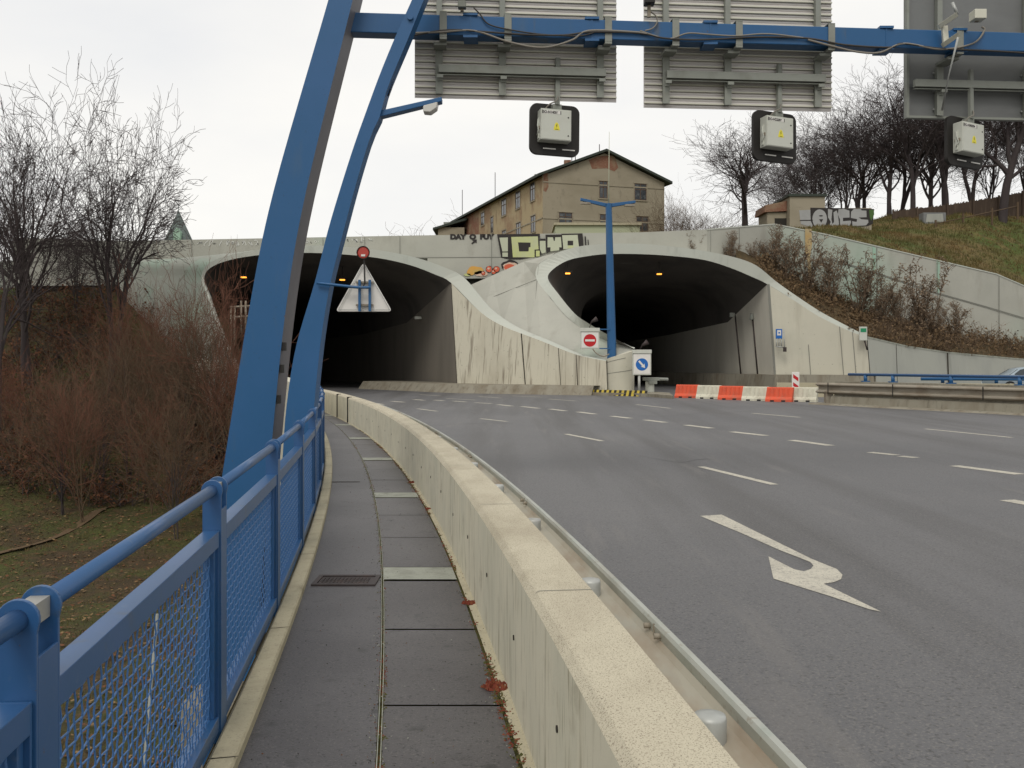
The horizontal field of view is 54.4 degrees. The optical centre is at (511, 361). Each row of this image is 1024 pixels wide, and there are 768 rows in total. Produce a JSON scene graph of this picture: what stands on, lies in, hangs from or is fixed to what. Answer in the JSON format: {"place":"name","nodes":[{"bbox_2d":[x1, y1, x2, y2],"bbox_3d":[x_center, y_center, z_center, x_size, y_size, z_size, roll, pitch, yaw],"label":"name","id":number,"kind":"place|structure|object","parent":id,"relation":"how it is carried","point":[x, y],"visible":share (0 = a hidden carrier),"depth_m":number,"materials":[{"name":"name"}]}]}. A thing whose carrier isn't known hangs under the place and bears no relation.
{"place":"outdoors","nodes":[
{"label":"outdoors","id":0,"kind":"place"},
{"bbox_2d":[0,494,147,552],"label":"dirt path","id":1,"kind":"structure","parent":0,"point":[92,514],"depth_m":42.47,"materials":[{"name":"soil"}]},
{"bbox_2d":[0,286,228,767],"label":"valley ground","id":2,"kind":"structure","parent":0,"point":[32,499],"depth_m":39.60,"materials":[{"name":"brown plant"}]},
{"bbox_2d":[0,141,113,443],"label":"bare tree","id":3,"kind":"object","parent":2,"relation":"on","point":[8,325],"visible":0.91,"depth_m":51.01,"materials":[{"name":"brown plant"}]},
{"bbox_2d":[0,339,123,515],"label":"sapling","id":4,"kind":"object","parent":2,"relation":"on","point":[61,496],"visible":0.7,"depth_m":43.70,"materials":[{"name":"brown plant"}]},
{"bbox_2d":[3,206,120,310],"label":"bare tree","id":5,"kind":"object","parent":2,"relation":"on","point":[74,281],"visible":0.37,"depth_m":62.87,"materials":[{"name":"brown plant"}]},
{"bbox_2d":[1,345,135,522],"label":"sapling","id":6,"kind":"object","parent":2,"relation":"on","point":[68,438],"visible":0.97,"depth_m":42.46,"materials":[{"name":"brown plant"}]},
{"bbox_2d":[0,50,172,385],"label":"bare tree","id":7,"kind":"object","parent":2,"relation":"on","point":[25,349],"visible":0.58,"depth_m":56.24,"materials":[{"name":"brown plant"}]},
{"bbox_2d":[0,55,205,391],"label":"bare tree","id":8,"kind":"object","parent":2,"relation":"on","point":[108,258],"visible":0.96,"depth_m":54.87,"materials":[{"name":"brown plant"}]},
{"bbox_2d":[0,461,209,767],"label":"leaf litter","id":9,"kind":"object","parent":2,"relation":"on","point":[62,632],"visible":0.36,"depth_m":33.93,"materials":[{"name":"brown plant"}]},
{"bbox_2d":[53,335,168,499],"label":"sapling","id":10,"kind":"object","parent":2,"relation":"on","point":[103,446],"visible":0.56,"depth_m":47.50,"materials":[{"name":"brown plant"}]},
{"bbox_2d":[53,277,177,432],"bbox_3d":[-21.229,-0.243,54.224,6.740,8.967,5.963,0,0,-27],"label":"sapling","id":11,"kind":"object","parent":2,"relation":"on","point":[130,329],"visible":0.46,"depth_m":53.72,"materials":[{"name":"brown plant"}]},
{"bbox_2d":[0,271,232,507],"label":"undergrowth","id":12,"kind":"object","parent":2,"relation":"on","point":[98,484],"visible":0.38,"depth_m":52.70,"materials":[{"name":"brown plant"}]},
{"bbox_2d":[53,285,204,483],"bbox_3d":[-18.849,1.499,48.669,7.020,10.702,7.456,0,0,-26],"label":"sapling","id":13,"kind":"object","parent":2,"relation":"on","point":[127,365],"visible":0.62,"depth_m":48.61,"materials":[{"name":"brown plant"}]},
{"bbox_2d":[64,253,228,443],"bbox_3d":[-19.514,-0.230,53.865,8.236,10.958,7.287,0,0,7],"label":"sapling","id":14,"kind":"object","parent":2,"relation":"on","point":[147,327],"visible":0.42,"depth_m":53.10,"materials":[{"name":"brown plant"}]},
{"bbox_2d":[90,364,217,513],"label":"sapling","id":15,"kind":"object","parent":2,"relation":"on","point":[141,446],"visible":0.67,"depth_m":43.57,"materials":[{"name":"brown plant"}]},
{"bbox_2d":[99,352,232,538],"bbox_3d":[-13.603,3.472,40.203,5.410,7.764,5.093,0,0,38],"label":"sapling","id":16,"kind":"object","parent":2,"relation":"on","point":[172,471],"visible":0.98,"depth_m":40.01,"materials":[{"name":"brown plant"}]},
{"bbox_2d":[97,266,241,462],"bbox_3d":[-17.064,0.488,51.190,7.574,10.871,7.132,0,0,16],"label":"sapling","id":17,"kind":"object","parent":2,"relation":"on","point":[176,367],"visible":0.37,"depth_m":50.64,"materials":[{"name":"brown plant"}]},
{"bbox_2d":[124,274,242,452],"bbox_3d":[-16.455,0.443,51.813,7.045,10.112,6.634,0,0,18],"label":"sapling","id":18,"kind":"object","parent":2,"relation":"on","point":[183,363],"visible":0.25,"depth_m":51.40,"materials":[{"name":"brown plant"}]},
{"bbox_2d":[135,277,247,459],"bbox_3d":[-15.176,0.470,49.964,7.408,10.633,6.975,0,0,-25],"label":"sapling","id":19,"kind":"object","parent":2,"relation":"on","point":[209,349],"visible":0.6,"depth_m":49.37,"materials":[{"name":"brown plant"}]},
{"bbox_2d":[181,681,243,767],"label":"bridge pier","id":20,"kind":"structure","parent":2,"relation":"on","point":[185,720],"depth_m":11.20,"materials":[{"name":"concrete"}]},
{"bbox_2d":[194,0,1023,684],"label":"sign gantry","id":21,"kind":"object","parent":20,"relation":"on","point":[256,424],"visible":0.78,"depth_m":12.00,"materials":[{"name":"blue metal"}]},
{"bbox_2d":[415,0,616,102],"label":"road sign","id":22,"kind":"object","parent":21,"relation":"attached to","point":[445,68],"visible":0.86,"depth_m":12.85,"materials":[{"name":"beige metal"}]},
{"bbox_2d":[529,57,579,157],"bbox_3d":[0.575,-3.298,12.875,0.670,1.250,0.222,2,-3,-14],"label":"lane signal","id":23,"kind":"object","parent":22,"relation":"hanging from","point":[553,129],"visible":1,"depth_m":12.84,"materials":[{"name":"black plastic"}]},
{"bbox_2d":[415,29,646,48],"bbox_3d":[0.216,-4.052,12.457,2.981,0.260,0.026,0,0,-5],"label":"cable","id":24,"kind":"object","parent":21,"relation":"attached to","point":[523,45],"visible":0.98,"depth_m":12.45,"materials":[{"name":"grey plastic"}]},
{"bbox_2d":[414,29,1023,53],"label":"cable","id":25,"kind":"object","parent":21,"relation":"attached to","point":[722,39],"visible":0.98,"depth_m":12.67,"materials":[{"name":"grey rubber"}]},
{"bbox_2d":[644,0,834,111],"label":"road sign","id":26,"kind":"object","parent":21,"relation":"attached to","point":[737,77],"visible":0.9,"depth_m":13.11,"materials":[{"name":"beige metal"}]},
{"bbox_2d":[751,64,795,164],"bbox_3d":[3.506,-3.281,13.138,0.670,1.283,0.222,2,-4,-20],"label":"lane signal","id":27,"kind":"object","parent":26,"relation":"hanging from","point":[773,137],"visible":1,"depth_m":13.08,"materials":[{"name":"black plastic"}]},
{"bbox_2d":[807,26,985,53],"bbox_3d":[4.982,-4.170,12.879,2.393,0.404,0.026,0,0,-5],"label":"cable","id":28,"kind":"object","parent":21,"relation":"attached to","point":[862,52],"visible":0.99,"depth_m":12.86,"materials":[{"name":"grey plastic"}]},
{"bbox_2d":[937,2,959,110],"bbox_3d":[5.590,-3.933,12.880,0.185,1.234,0.621,0,0,4],"label":"support bracket","id":29,"kind":"object","parent":21,"relation":"attached to","point":[946,40],"visible":1,"depth_m":12.77,"materials":[{"name":"beige"}]},
{"bbox_2d":[904,0,1023,121],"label":"road sign","id":30,"kind":"object","parent":21,"relation":"attached to","point":[997,83],"visible":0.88,"depth_m":13.52,"materials":[{"name":"beige metal"}]},
{"bbox_2d":[944,69,983,169],"bbox_3d":[6.135,-3.268,13.375,0.670,1.308,0.222,3,-4,-25],"label":"lane signal","id":31,"kind":"object","parent":30,"relation":"hanging from","point":[963,142],"visible":1,"depth_m":13.29,"materials":[{"name":"black plastic"}]},
{"bbox_2d":[129,233,328,466],"bbox_3d":[-14.014,-0.291,50.141,8.466,12.730,9.568,0,0,43],"label":"sapling","id":32,"kind":"object","parent":2,"relation":"on","point":[226,298],"visible":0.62,"depth_m":49.50,"materials":[{"name":"brown plant"}]},
{"bbox_2d":[177,320,290,466],"bbox_3d":[-13.047,2.033,47.763,5.659,8.510,6.396,0,0,-8],"label":"bush","id":33,"kind":"object","parent":2,"relation":"on","point":[226,392],"visible":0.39,"depth_m":47.43,"materials":[{"name":"brown plant"}]},
{"bbox_2d":[238,412,535,767],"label":"walkway","id":34,"kind":"structure","parent":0,"point":[319,714],"depth_m":5.61,"materials":[{"name":"concrete"}]},
{"bbox_2d":[311,575,380,585],"bbox_3d":[-1.243,1.654,7.490,0.473,0.032,0.340,0,0,0],"label":"drain cover","id":35,"kind":"object","parent":34,"relation":"on","point":[345,580],"visible":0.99,"depth_m":7.46,"materials":[{"name":"metal"}]},
{"bbox_2d":[332,422,383,767],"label":"walkway joint","id":36,"kind":"object","parent":34,"relation":"on","point":[381,634],"visible":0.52,"depth_m":5.64,"materials":[{"name":"grey"}]},
{"bbox_2d":[251,438,530,767],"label":"grit","id":37,"kind":"object","parent":34,"relation":"on","point":[422,612],"visible":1,"depth_m":5.73,"materials":[{"name":"brown"}]},
{"bbox_2d":[341,430,526,767],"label":"joint moss","id":38,"kind":"object","parent":34,"relation":"on","point":[498,703],"visible":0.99,"depth_m":4.99,"materials":[{"name":"green plant"}]},
{"bbox_2d":[0,214,1023,293],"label":"hillside","id":39,"kind":"structure","parent":0,"point":[982,236],"depth_m":84.17,"materials":[{"name":"green plant"}]},
{"bbox_2d":[165,208,191,239],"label":"church spire","id":40,"kind":"structure","parent":39,"relation":"on","point":[182,235],"depth_m":188.69,"materials":[{"name":"metal"}]},
{"bbox_2d":[433,218,466,234],"bbox_3d":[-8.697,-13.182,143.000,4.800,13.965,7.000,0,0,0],"label":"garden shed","id":41,"kind":"structure","parent":39,"relation":"on","point":[449,228],"depth_m":140.00,"materials":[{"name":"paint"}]},
{"bbox_2d":[450,144,672,234],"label":"old building","id":42,"kind":"structure","parent":39,"relation":"on","point":[541,202],"depth_m":112.76,"materials":[{"name":"paint"}]},
{"bbox_2d":[551,222,641,233],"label":"annex","id":43,"kind":"object","parent":39,"relation":"on","point":[580,227],"visible":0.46,"depth_m":88.00,"materials":[{"name":"beige paint"}]},
{"bbox_2d":[631,180,703,231],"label":"bare bush","id":44,"kind":"object","parent":39,"relation":"on","point":[673,212],"visible":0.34,"depth_m":87.88,"materials":[{"name":"brown plant"}]},
{"bbox_2d":[613,188,754,232],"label":"bare bush","id":45,"kind":"object","parent":39,"relation":"on","point":[687,224],"visible":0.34,"depth_m":84.08,"materials":[{"name":"brown plant"}]},
{"bbox_2d":[663,112,812,225],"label":"bare tree","id":46,"kind":"object","parent":39,"relation":"on","point":[744,178],"visible":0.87,"depth_m":84.20,"materials":[{"name":"brown plant"}]},
{"bbox_2d":[706,127,882,225],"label":"bare tree","id":47,"kind":"object","parent":39,"relation":"on","point":[770,198],"visible":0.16,"depth_m":116.85,"materials":[{"name":"brown plant"}]},
{"bbox_2d":[755,194,873,229],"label":"outbuilding","id":48,"kind":"structure","parent":39,"relation":"on","point":[798,210],"depth_m":83.00,"materials":[{"name":"paint"}]},
{"bbox_2d":[732,111,899,214],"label":"bare tree","id":49,"kind":"object","parent":39,"relation":"on","point":[794,182],"visible":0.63,"depth_m":98.87,"materials":[{"name":"brown plant"}]},
{"bbox_2d":[727,103,926,225],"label":"bare tree","id":50,"kind":"object","parent":39,"relation":"on","point":[843,182],"visible":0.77,"depth_m":97.37,"materials":[{"name":"brown plant"}]},
{"bbox_2d":[764,114,896,207],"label":"bare tree","id":51,"kind":"object","parent":39,"relation":"on","point":[831,196],"visible":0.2,"depth_m":106.84,"materials":[{"name":"brown plant"}]},
{"bbox_2d":[771,76,935,207],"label":"bare tree","id":52,"kind":"object","parent":39,"relation":"on","point":[864,191],"visible":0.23,"depth_m":103.19,"materials":[{"name":"brown plant"}]},
{"bbox_2d":[773,53,943,208],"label":"bare tree","id":53,"kind":"object","parent":39,"relation":"on","point":[905,156],"visible":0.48,"depth_m":94.58,"materials":[{"name":"brown plant"}]},
{"bbox_2d":[707,223,1023,371],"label":"retaining wall","id":54,"kind":"structure","parent":39,"relation":"on","point":[992,299],"depth_m":71.43,"materials":[{"name":"concrete"}]},
{"bbox_2d":[822,54,941,215],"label":"bare tree","id":55,"kind":"object","parent":39,"relation":"on","point":[891,162],"visible":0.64,"depth_m":96.12,"materials":[{"name":"brown plant"}]},
{"bbox_2d":[796,87,986,207],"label":"bare tree","id":56,"kind":"object","parent":39,"relation":"on","point":[858,198],"visible":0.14,"depth_m":111.66,"materials":[{"name":"brown plant"}]},
{"bbox_2d":[792,211,1023,283],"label":"hill grass","id":57,"kind":"structure","parent":39,"relation":"on","point":[886,236],"depth_m":82.56,"materials":[{"name":"green plant"}]},
{"bbox_2d":[831,58,1013,204],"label":"bare tree","id":58,"kind":"object","parent":39,"relation":"on","point":[944,186],"visible":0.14,"depth_m":96.91,"materials":[{"name":"brown plant"}]},
{"bbox_2d":[861,80,983,206],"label":"bare tree","id":59,"kind":"object","parent":39,"relation":"on","point":[929,196],"visible":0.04,"depth_m":117.64,"materials":[{"name":"brown plant"}]},
{"bbox_2d":[870,65,987,210],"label":"bare tree","id":60,"kind":"object","parent":39,"relation":"on","point":[905,194],"visible":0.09,"depth_m":103.51,"materials":[{"name":"brown plant"}]},
{"bbox_2d":[919,212,945,223],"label":"painted block","id":61,"kind":"structure","parent":39,"relation":"on","point":[926,217],"depth_m":89.00,"materials":[{"name":"concrete"}]},
{"bbox_2d":[873,91,1023,222],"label":"bare tree","id":62,"kind":"object","parent":39,"relation":"on","point":[1008,172],"visible":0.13,"depth_m":92.50,"materials":[{"name":"brown plant"}]},
{"bbox_2d":[892,191,1023,219],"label":"board fence","id":63,"kind":"object","parent":39,"relation":"on","point":[979,206],"visible":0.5,"depth_m":93.90,"materials":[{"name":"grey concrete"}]},
{"bbox_2d":[919,120,1023,199],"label":"bare tree","id":64,"kind":"object","parent":39,"relation":"on","point":[994,174],"visible":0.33,"depth_m":98.85,"materials":[{"name":"brown plant"}]},
{"bbox_2d":[0,0,1023,260],"label":"sky","id":65,"kind":"structure","parent":0,"point":[237,70],"materials":[{"name":"white"}]},
{"bbox_2d":[232,380,1023,767],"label":"road","id":66,"kind":"structure","parent":0,"point":[922,548],"depth_m":10.08,"materials":[{"name":"grey asphalt"}]},
{"bbox_2d":[203,491,319,767],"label":"bridge deck edge","id":67,"kind":"object","parent":66,"relation":"on","point":[265,634],"depth_m":5.98,"materials":[{"name":"concrete"}]},
{"bbox_2d":[205,433,331,767],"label":"walkway kerb","id":68,"kind":"structure","parent":66,"relation":"on","point":[230,746],"depth_m":5.46,"materials":[{"name":"concrete"}]},
{"bbox_2d":[0,386,324,767],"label":"bridge railing","id":69,"kind":"object","parent":68,"relation":"on","point":[43,678],"visible":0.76,"depth_m":3.64,"materials":[{"name":"blue metal"}]},
{"bbox_2d":[280,0,441,599],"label":"lighting mast","id":70,"kind":"object","parent":69,"relation":"attached to","point":[304,389],"visible":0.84,"depth_m":11.85,"materials":[{"name":"blue metal"}]},
{"bbox_2d":[316,246,390,311],"bbox_3d":[-1.882,-0.982,11.837,0.866,0.772,0.150,0,0,0],"label":"warning sign","id":71,"kind":"object","parent":70,"relation":"attached to","point":[363,293],"visible":1,"depth_m":11.90,"materials":[{"name":"grey metal"}]},
{"bbox_2d":[0,229,710,297],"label":"wall","id":72,"kind":"structure","parent":66,"relation":"on","point":[471,259],"depth_m":66.00,"materials":[{"name":"concrete"}]},
{"bbox_2d":[113,246,606,402],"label":"tunnel portal","id":73,"kind":"object","parent":66,"relation":"on","point":[453,335],"visible":0.44,"depth_m":62.21,"materials":[{"name":"concrete"}]},
{"bbox_2d":[359,381,599,394],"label":"tunnel kerb","id":74,"kind":"structure","parent":66,"relation":"on","point":[445,387],"depth_m":56.39,"materials":[{"name":"grey concrete"}]},
{"bbox_2d":[324,389,739,767],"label":"concrete wall","id":75,"kind":"structure","parent":66,"relation":"on","point":[589,684],"depth_m":4.06,"materials":[{"name":"grey concrete"}]},
{"bbox_2d":[377,403,806,767],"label":"guard rail","id":76,"kind":"object","parent":66,"relation":"on","point":[743,734],"visible":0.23,"depth_m":3.72,"materials":[{"name":"metal"}]},
{"bbox_2d":[592,390,672,398],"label":"traffic island","id":77,"kind":"structure","parent":66,"relation":"on","point":[660,394],"depth_m":51.24,"materials":[{"name":"concrete"}]},
{"bbox_2d":[632,340,651,390],"bbox_3d":[6.862,0.267,52.695,1.020,2.866,0.290,0,0,0],"label":"keep right sign","id":78,"kind":"object","parent":77,"relation":"on","point":[641,362],"visible":0.98,"depth_m":52.59,"materials":[{"name":"blue"}]},
{"bbox_2d":[472,244,869,389],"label":"tunnel portal","id":79,"kind":"object","parent":66,"relation":"on","point":[675,315],"visible":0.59,"depth_m":65.76,"materials":[{"name":"concrete"}]},
{"bbox_2d":[580,176,634,358],"bbox_3d":[5.263,-6.209,54.600,3.018,12.776,0.540,0,0,0],"label":"street lamp","id":80,"kind":"object","parent":79,"relation":"on","point":[611,338],"visible":0.94,"depth_m":54.44,"materials":[{"name":"blue metal"}]},
{"bbox_2d":[580,317,609,356],"bbox_3d":[4.532,-1.357,54.352,1.635,2.216,0.375,0,0,0],"label":"no entry sign","id":81,"kind":"object","parent":80,"relation":"attached to","point":[589,337],"visible":1,"depth_m":54.29,"materials":[{"name":"red"}]},
{"bbox_2d":[674,385,697,397],"bbox_3d":[8.751,1.476,49.603,1.230,0.651,0.444,0,0,30],"label":"plastic barrier","id":82,"kind":"object","parent":66,"relation":"on","point":[685,391],"visible":0.96,"depth_m":49.49,"materials":[{"name":"red"}]},
{"bbox_2d":[378,395,1023,610],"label":"road markings","id":83,"kind":"object","parent":66,"relation":"on","point":[817,576],"visible":0.99,"depth_m":8.90,"materials":[{"name":"paint"}]},
{"bbox_2d":[696,385,721,398],"bbox_3d":[9.577,1.476,48.329,1.230,0.651,0.444,0,0,31],"label":"plastic barrier","id":84,"kind":"object","parent":66,"relation":"on","point":[707,391],"visible":0.94,"depth_m":48.23,"materials":[{"name":"white"}]},
{"bbox_2d":[718,386,742,399],"bbox_3d":[10.375,1.476,47.042,1.230,0.651,0.444,0,0,30],"label":"plastic barrier","id":85,"kind":"object","parent":66,"relation":"on","point":[730,393],"visible":0.95,"depth_m":46.93,"materials":[{"name":"red"}]},
{"bbox_2d":[741,386,766,400],"bbox_3d":[11.219,1.476,45.822,1.230,0.651,0.444,0,0,30],"label":"plastic barrier","id":86,"kind":"object","parent":66,"relation":"on","point":[749,393],"visible":0.97,"depth_m":45.72,"materials":[{"name":"white"}]},
{"bbox_2d":[634,371,875,386],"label":"tunnel kerb","id":87,"kind":"structure","parent":66,"relation":"on","point":[730,379],"depth_m":68.26,"materials":[{"name":"grey concrete"}]},
{"bbox_2d":[765,387,793,401],"bbox_3d":[12.059,1.476,44.805,1.230,0.651,0.444,0,0,29],"label":"plastic barrier","id":88,"kind":"object","parent":66,"relation":"on","point":[779,394],"visible":1,"depth_m":44.67,"materials":[{"name":"red"}]},
{"bbox_2d":[793,387,818,401],"bbox_3d":[13.107,1.476,44.663,1.230,0.651,0.444,0,0,29],"label":"plastic barrier","id":89,"kind":"object","parent":66,"relation":"on","point":[805,394],"visible":0.98,"depth_m":44.49,"materials":[{"name":"white"}]},
{"bbox_2d":[776,377,1023,396],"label":"median barrier","id":90,"kind":"object","parent":66,"relation":"on","point":[943,379],"visible":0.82,"depth_m":49.72,"materials":[{"name":"concrete"}]},
{"bbox_2d":[809,402,1023,415],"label":"median kerb","id":91,"kind":"structure","parent":66,"relation":"on","point":[931,409],"depth_m":36.93,"materials":[{"name":"grey concrete"}]},
{"bbox_2d":[816,373,1023,412],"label":"median barrier","id":92,"kind":"object","parent":66,"relation":"on","point":[979,397],"visible":0.98,"depth_m":37.24,"materials":[{"name":"metal"}]},
{"bbox_2d":[867,336,1023,383],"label":"retaining wall","id":93,"kind":"structure","parent":66,"relation":"on","point":[887,357],"depth_m":64.53,"materials":[{"name":"concrete"}]},
{"bbox_2d":[736,250,1023,358],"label":"planted bank","id":94,"kind":"structure","parent":0,"point":[744,256],"depth_m":66.72,"materials":[{"name":"brown plant"}]},
{"bbox_2d":[755,223,792,266],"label":"shrub","id":95,"kind":"object","parent":94,"relation":"on","point":[773,247],"visible":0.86,"depth_m":67.78,"materials":[{"name":"brown plant"}]},
{"bbox_2d":[769,235,802,280],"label":"shrub","id":96,"kind":"object","parent":94,"relation":"on","point":[786,256],"visible":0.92,"depth_m":67.17,"materials":[{"name":"brown plant"}]},
{"bbox_2d":[784,227,828,291],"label":"shrub","id":97,"kind":"object","parent":94,"relation":"on","point":[810,277],"visible":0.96,"depth_m":67.47,"materials":[{"name":"brown plant"}]},
{"bbox_2d":[810,243,849,303],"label":"shrub","id":98,"kind":"object","parent":94,"relation":"on","point":[827,280],"visible":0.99,"depth_m":67.28,"materials":[{"name":"brown plant"}]},
{"bbox_2d":[836,250,884,313],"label":"shrub","id":99,"kind":"object","parent":94,"relation":"on","point":[858,292],"visible":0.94,"depth_m":67.48,"materials":[{"name":"brown plant"}]},
{"bbox_2d":[751,251,1023,357],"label":"bramble","id":100,"kind":"object","parent":94,"relation":"on","point":[762,259],"visible":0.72,"depth_m":66.60,"materials":[{"name":"brown plant"}]},
{"bbox_2d":[864,265,914,321],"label":"shrub","id":101,"kind":"object","parent":94,"relation":"on","point":[879,306],"visible":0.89,"depth_m":66.92,"materials":[{"name":"brown plant"}]},
{"bbox_2d":[883,284,917,329],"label":"shrub","id":102,"kind":"object","parent":94,"relation":"on","point":[898,313],"visible":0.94,"depth_m":67.00,"materials":[{"name":"brown plant"}]},
{"bbox_2d":[898,253,955,335],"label":"shrub","id":103,"kind":"object","parent":94,"relation":"on","point":[923,303],"visible":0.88,"depth_m":68.05,"materials":[{"name":"brown plant"}]},
{"bbox_2d":[922,298,949,337],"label":"shrub","id":104,"kind":"object","parent":94,"relation":"on","point":[935,321],"visible":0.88,"depth_m":67.91,"materials":[{"name":"brown plant"}]},
{"bbox_2d":[871,305,1023,358],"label":"bramble","id":105,"kind":"object","parent":94,"relation":"on","point":[891,323],"visible":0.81,"depth_m":66.98,"materials":[{"name":"brown plant"}]},
{"bbox_2d":[940,298,972,338],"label":"shrub","id":106,"kind":"object","parent":94,"relation":"on","point":[958,319],"visible":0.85,"depth_m":68.35,"materials":[{"name":"brown plant"}]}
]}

